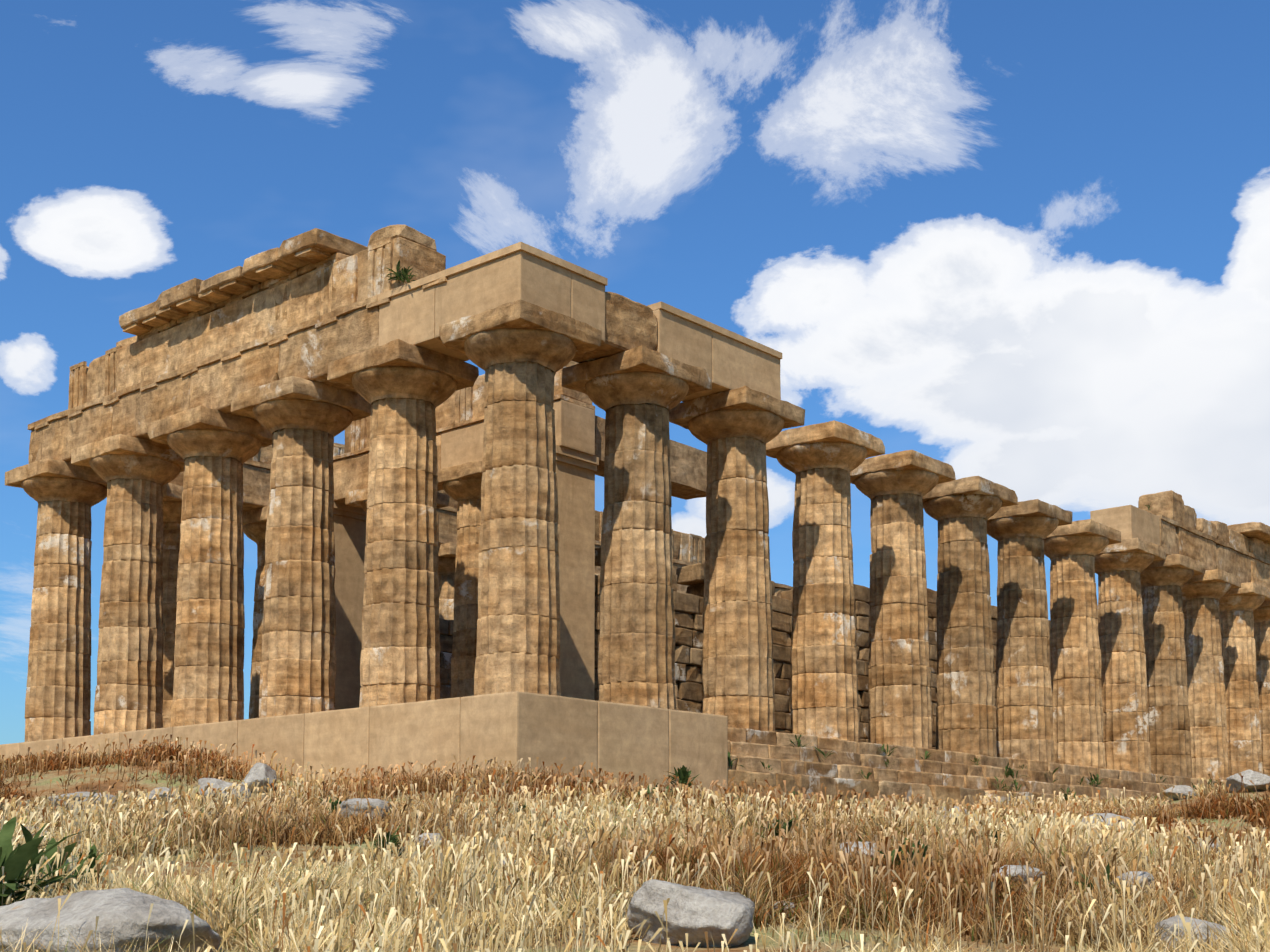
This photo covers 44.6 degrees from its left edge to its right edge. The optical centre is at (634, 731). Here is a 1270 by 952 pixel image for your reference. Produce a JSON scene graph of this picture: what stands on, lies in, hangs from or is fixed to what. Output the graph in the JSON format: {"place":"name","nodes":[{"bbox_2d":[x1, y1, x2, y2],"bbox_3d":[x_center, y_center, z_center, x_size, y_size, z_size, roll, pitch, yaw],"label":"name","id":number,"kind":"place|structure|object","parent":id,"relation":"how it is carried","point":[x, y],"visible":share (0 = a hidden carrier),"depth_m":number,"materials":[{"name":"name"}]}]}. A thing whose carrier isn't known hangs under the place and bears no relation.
{"place":"outdoors","nodes":[
{"label":"outdoors","id":0,"kind":"place"},
{"bbox_2d":[0,0,1269,744],"label":"sky","id":1,"kind":"structure","parent":0,"point":[1021,246],"materials":[{"name":"blue"}]},
{"bbox_2d":[0,760,1269,951],"bbox_3d":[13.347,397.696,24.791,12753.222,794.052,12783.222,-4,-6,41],"label":"terrain","id":2,"kind":"structure","parent":0,"point":[41,785],"depth_m":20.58,"materials":[{"name":"beige plant"}]},
{"bbox_2d":[1,826,50,841],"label":"rock","id":3,"kind":"object","parent":2,"relation":"on","point":[37,830],"visible":0.04,"depth_m":22.51,"materials":[{"name":"stone"}]},
{"bbox_2d":[48,792,121,813],"bbox_3d":[-12.170,1.622,34.453,1.596,0.619,1.547,1,-5,-13],"label":"rock","id":4,"kind":"object","parent":2,"relation":"on","point":[86,794],"visible":0.17,"depth_m":33.94,"materials":[{"name":"stone"}]},
{"bbox_2d":[0,888,224,951],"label":"rock","id":5,"kind":"object","parent":2,"relation":"on","point":[124,912],"visible":0.88,"depth_m":9.84,"materials":[{"name":"stone"}]},
{"bbox_2d":[141,787,179,805],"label":"rock","id":6,"kind":"object","parent":2,"relation":"on","point":[152,793],"visible":0.21,"depth_m":35.38,"materials":[{"name":"stone"}]},
{"bbox_2d":[198,778,253,806],"bbox_3d":[-8.852,1.440,33.544,1.179,0.861,1.569,1,-5,-16],"label":"rock","id":7,"kind":"object","parent":2,"relation":"on","point":[217,783],"visible":0.38,"depth_m":32.99,"materials":[{"name":"stone"}]},
{"bbox_2d":[241,762,276,792],"bbox_3d":[-9.032,1.140,37.285,0.834,0.796,1.036,2,-5,-21],"label":"rock","id":8,"kind":"object","parent":2,"relation":"on","point":[259,771],"visible":0.73,"depth_m":37.02,"materials":[{"name":"stone"}]},
{"bbox_2d":[338,798,391,819],"bbox_3d":[-4.577,1.405,26.411,1.038,0.568,0.920,0,-5,4],"label":"rock","id":9,"kind":"object","parent":2,"relation":"on","point":[363,803],"visible":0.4,"depth_m":26.03,"materials":[{"name":"stone"}]},
{"bbox_2d":[414,833,445,846],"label":"rock","id":10,"kind":"object","parent":2,"relation":"on","point":[425,835],"visible":0.21,"depth_m":21.81,"materials":[{"name":"stone"}]},
{"bbox_2d":[0,242,1159,793],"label":"restored stone blocks","id":11,"kind":"object","parent":2,"relation":"on","point":[574,724],"visible":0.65,"depth_m":41.27,"materials":[{"name":"beige stone"}]},
{"bbox_2d":[5,299,1269,780],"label":"temple columns","id":12,"kind":"structure","parent":11,"relation":"on","point":[1161,665],"depth_m":49.96,"materials":[{"name":"beige stone"}]},
{"bbox_2d":[28,224,1269,619],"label":"entablature","id":13,"kind":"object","parent":12,"relation":"on","point":[306,304],"visible":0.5,"depth_m":49.38,"materials":[{"name":"beige stone"}]},
{"bbox_2d":[0,260,1222,905],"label":"green weeds","id":14,"kind":"object","parent":2,"relation":"on","point":[16,860],"visible":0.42,"depth_m":14.61,"materials":[{"name":"green plant"}]},
{"bbox_2d":[0,734,1269,951],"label":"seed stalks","id":15,"kind":"object","parent":2,"relation":"on","point":[1016,818],"visible":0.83,"depth_m":17.04,"materials":[{"name":"beige plant"}]},
{"bbox_2d":[0,740,1269,874],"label":"dry grass","id":16,"kind":"structure","parent":2,"relation":"on","point":[325,830],"depth_m":27.45,"materials":[{"name":"brown plant"}]},
{"bbox_2d":[627,879,754,946],"bbox_3d":[0.429,1.404,11.777,1.025,0.561,0.702,-4,-6,41],"label":"rock","id":17,"kind":"object","parent":2,"relation":"on","point":[695,913],"visible":0.88,"depth_m":11.53,"materials":[{"name":"stone"}]},
{"bbox_2d":[763,901,794,916],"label":"rock","id":18,"kind":"object","parent":2,"relation":"on","point":[792,907],"visible":0.1,"depth_m":13.33,"materials":[{"name":"stone"}]},
{"bbox_2d":[840,841,878,857],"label":"rock","id":19,"kind":"object","parent":2,"relation":"on","point":[860,847],"visible":0.23,"depth_m":20.48,"materials":[{"name":"stone"}]},
{"bbox_2d":[941,806,967,819],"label":"rock","id":20,"kind":"object","parent":2,"relation":"on","point":[944,809],"visible":0.08,"depth_m":39.07,"materials":[{"name":"stone"}]},
{"bbox_2d":[728,727,1222,805],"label":"temple crepidoma","id":21,"kind":"object","parent":2,"relation":"on","point":[942,775],"visible":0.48,"depth_m":49.58,"materials":[{"name":"beige stone"}]},
{"bbox_2d":[992,865,1045,890],"bbox_3d":[4.071,1.597,16.465,0.630,0.362,0.744,-4,-6,41],"label":"rock","id":22,"kind":"object","parent":2,"relation":"on","point":[1019,869],"visible":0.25,"depth_m":16.24,"materials":[{"name":"stone"}]},
{"bbox_2d":[1081,813,1135,831],"bbox_3d":[10.909,2.142,35.457,1.338,0.570,1.367,-4,-6,41],"label":"rock","id":23,"kind":"object","parent":2,"relation":"on","point":[1110,815],"visible":0.19,"depth_m":35.21,"materials":[{"name":"stone"}]},
{"bbox_2d":[1109,871,1154,891],"bbox_3d":[5.231,1.611,16.288,0.497,0.291,0.503,-1,-5,8],"label":"rock","id":24,"kind":"object","parent":2,"relation":"on","point":[1142,874],"visible":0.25,"depth_m":16.14,"materials":[{"name":"stone"}]},
{"bbox_2d":[1162,785,1195,799],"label":"rock","id":25,"kind":"object","parent":2,"relation":"on","point":[1179,789],"visible":0.69,"depth_m":42.38,"materials":[{"name":"stone"}]},
{"bbox_2d":[1154,915,1237,951],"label":"rock","id":26,"kind":"object","parent":2,"relation":"on","point":[1176,918],"visible":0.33,"depth_m":11.56,"materials":[{"name":"stone"}]},
{"bbox_2d":[1190,839,1224,854],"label":"rock","id":27,"kind":"object","parent":2,"relation":"on","point":[1212,846],"visible":0.12,"depth_m":29.55,"materials":[{"name":"stone"}]},
{"bbox_2d":[1226,770,1269,792],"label":"rock","id":28,"kind":"object","parent":2,"relation":"on","point":[1260,781],"visible":0.73,"depth_m":41.02,"materials":[{"name":"stone"}]},
{"bbox_2d":[439,548,1050,749],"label":"temple cella walls","id":29,"kind":"structure","parent":0,"point":[688,607],"depth_m":58.25,"materials":[{"name":"brown stone"}]}
]}

